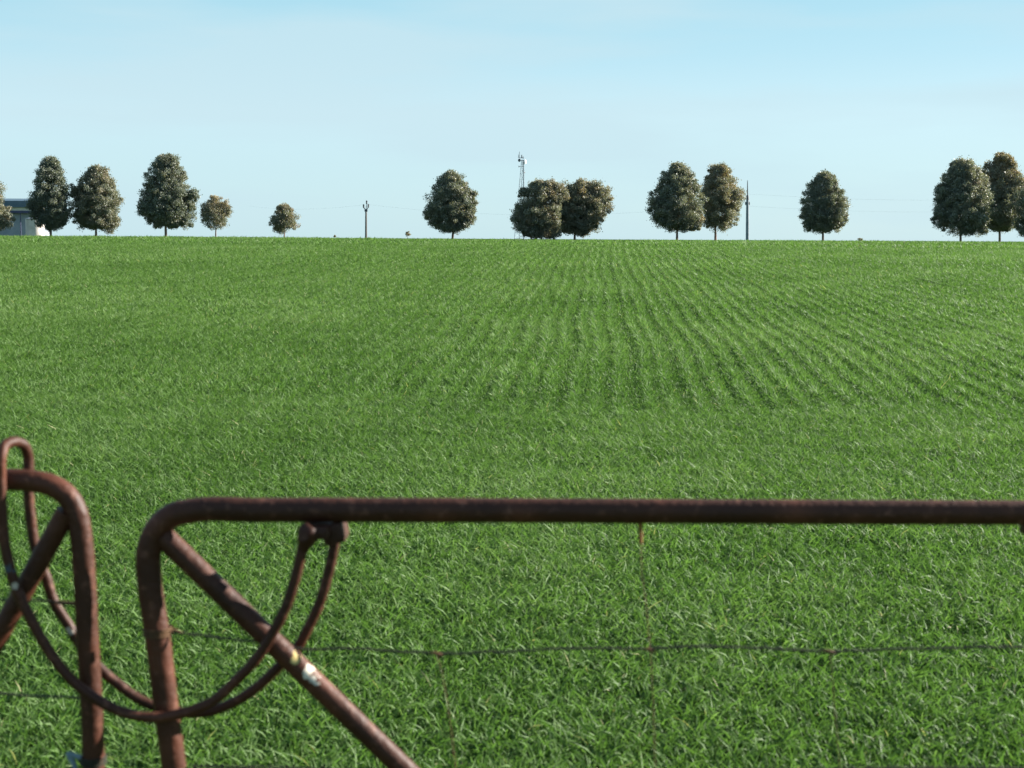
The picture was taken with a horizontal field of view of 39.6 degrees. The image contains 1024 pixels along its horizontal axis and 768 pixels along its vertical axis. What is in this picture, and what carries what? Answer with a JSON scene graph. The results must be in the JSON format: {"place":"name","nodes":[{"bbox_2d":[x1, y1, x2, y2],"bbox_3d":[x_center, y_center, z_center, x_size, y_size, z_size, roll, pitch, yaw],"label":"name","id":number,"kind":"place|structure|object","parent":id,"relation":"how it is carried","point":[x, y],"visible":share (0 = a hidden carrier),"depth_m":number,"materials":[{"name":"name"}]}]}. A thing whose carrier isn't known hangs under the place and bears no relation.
{"place":"outdoors","nodes":[
{"label":"outdoors","id":0,"kind":"place"},
{"bbox_2d":[0,235,1023,767],"bbox_3d":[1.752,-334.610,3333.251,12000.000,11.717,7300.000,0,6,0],"label":"ground","id":1,"kind":"structure","parent":0,"point":[434,746],"depth_m":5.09,"materials":[{"name":"green plant"}]},
{"bbox_2d":[0,181,15,230],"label":"eucalypt tree","id":2,"kind":"object","parent":1,"relation":"on","point":[5,223],"visible":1,"depth_m":149.08,"materials":[{"name":"green plant"}]},
{"bbox_2d":[0,198,49,235],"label":"farm building","id":3,"kind":"structure","parent":1,"relation":"on","point":[19,211],"depth_m":214.10,"materials":[{"name":"grey metal"}]},
{"bbox_2d":[25,217,44,235],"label":"water tank","id":4,"kind":"object","parent":1,"relation":"on","point":[31,228],"visible":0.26,"depth_m":202.68,"materials":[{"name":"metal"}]},
{"bbox_2d":[24,155,76,235],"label":"eucalypt tree","id":5,"kind":"object","parent":1,"relation":"on","point":[47,204],"visible":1,"depth_m":155.82,"materials":[{"name":"green plant"}]},
{"bbox_2d":[67,164,123,235],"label":"eucalypt tree","id":6,"kind":"object","parent":1,"relation":"on","point":[97,199],"visible":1,"depth_m":157.83,"materials":[{"name":"green plant"}]},
{"bbox_2d":[136,152,202,235],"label":"eucalypt tree","id":7,"kind":"object","parent":1,"relation":"on","point":[169,200],"visible":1,"depth_m":152.72,"materials":[{"name":"green plant"}]},
{"bbox_2d":[198,195,233,235],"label":"eucalypt tree","id":8,"kind":"object","parent":1,"relation":"on","point":[219,211],"visible":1,"depth_m":163.25,"materials":[{"name":"green plant"}]},
{"bbox_2d":[268,202,300,236],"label":"eucalypt tree","id":9,"kind":"object","parent":1,"relation":"on","point":[282,218],"visible":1,"depth_m":168.34,"materials":[{"name":"green plant"}]},
{"bbox_2d":[363,200,368,237],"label":"power pole","id":10,"kind":"object","parent":1,"relation":"on","point":[365,210],"visible":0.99,"depth_m":233.32,"materials":[{"name":"wood"}]},
{"bbox_2d":[422,169,478,238],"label":"eucalypt tree","id":11,"kind":"object","parent":1,"relation":"on","point":[455,211],"visible":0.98,"depth_m":149.99,"materials":[{"name":"green plant"}]},
{"bbox_2d":[514,152,525,239],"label":"radio mast","id":12,"kind":"object","parent":1,"relation":"on","point":[523,162],"visible":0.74,"depth_m":296.69,"materials":[{"name":"grey metal"}]},
{"bbox_2d":[507,176,569,239],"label":"eucalypt tree","id":13,"kind":"object","parent":1,"relation":"on","point":[538,214],"visible":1,"depth_m":148.00,"materials":[{"name":"green plant"}]},
{"bbox_2d":[558,178,614,239],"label":"eucalypt tree","id":14,"kind":"object","parent":1,"relation":"on","point":[587,205],"visible":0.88,"depth_m":150.81,"materials":[{"name":"green plant"}]},
{"bbox_2d":[644,160,710,239],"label":"eucalypt tree","id":15,"kind":"object","parent":1,"relation":"on","point":[682,211],"visible":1,"depth_m":147.67,"materials":[{"name":"green plant"}]},
{"bbox_2d":[697,161,746,240],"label":"eucalypt tree","id":16,"kind":"object","parent":1,"relation":"on","point":[722,193],"visible":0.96,"depth_m":153.69,"materials":[{"name":"green plant"}]},
{"bbox_2d":[745,180,749,239],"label":"steel pole","id":17,"kind":"object","parent":1,"relation":"on","point":[747,203],"visible":0.94,"depth_m":188.51,"materials":[{"name":"silver metal"}]},
{"bbox_2d":[797,169,852,240],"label":"eucalypt tree","id":18,"kind":"object","parent":1,"relation":"on","point":[822,212],"visible":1,"depth_m":149.71,"materials":[{"name":"green plant"}]},
{"bbox_2d":[930,155,996,241],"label":"eucalypt tree","id":19,"kind":"object","parent":1,"relation":"on","point":[960,188],"visible":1,"depth_m":143.52,"materials":[{"name":"green plant"}]},
{"bbox_2d":[981,151,1023,241],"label":"eucalypt tree","id":20,"kind":"object","parent":1,"relation":"on","point":[1004,174],"visible":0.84,"depth_m":149.40,"materials":[{"name":"green plant"}]},
{"bbox_2d":[1011,188,1023,236],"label":"eucalypt tree","id":21,"kind":"object","parent":1,"relation":"on","point":[1019,204],"visible":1,"depth_m":144.92,"materials":[{"name":"green plant"}]},
{"bbox_2d":[0,0,1023,241],"label":"sky","id":22,"kind":"structure","parent":0,"point":[311,106],"materials":[{"name":"blue"}]},
{"bbox_3d":[1.904,0.808,2.394,0.195,1.775,0.170,0,6,0],"label":"gate post","id":23,"kind":"object","parent":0,"visible":0},
{"bbox_2d":[135,496,1023,767],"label":"tube gate","id":24,"kind":"structure","parent":23,"relation":"attached to","point":[325,519],"depth_m":2.32,"materials":[{"name":"metal"}]},
{"bbox_2d":[0,436,339,722],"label":"gate hoop","id":25,"kind":"object","parent":24,"relation":"attached to","point":[212,705],"visible":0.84,"depth_m":2.33,"materials":[{"name":"brown metal"}]},
{"bbox_3d":[-3.559,0.780,2.394,0.195,1.775,0.170,0,6,0],"label":"gate post","id":26,"kind":"object","parent":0,"visible":0},
{"bbox_2d":[0,468,106,767],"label":"tube gate","id":27,"kind":"structure","parent":26,"relation":"attached to","point":[71,515],"depth_m":2.33,"materials":[{"name":"metal"}]},
{"bbox_2d":[66,751,81,767],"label":"tie strap","id":28,"kind":"object","parent":27,"relation":"attached to","point":[70,756],"visible":1,"depth_m":2.37,"materials":[{"name":"blue plastic"}]}
]}

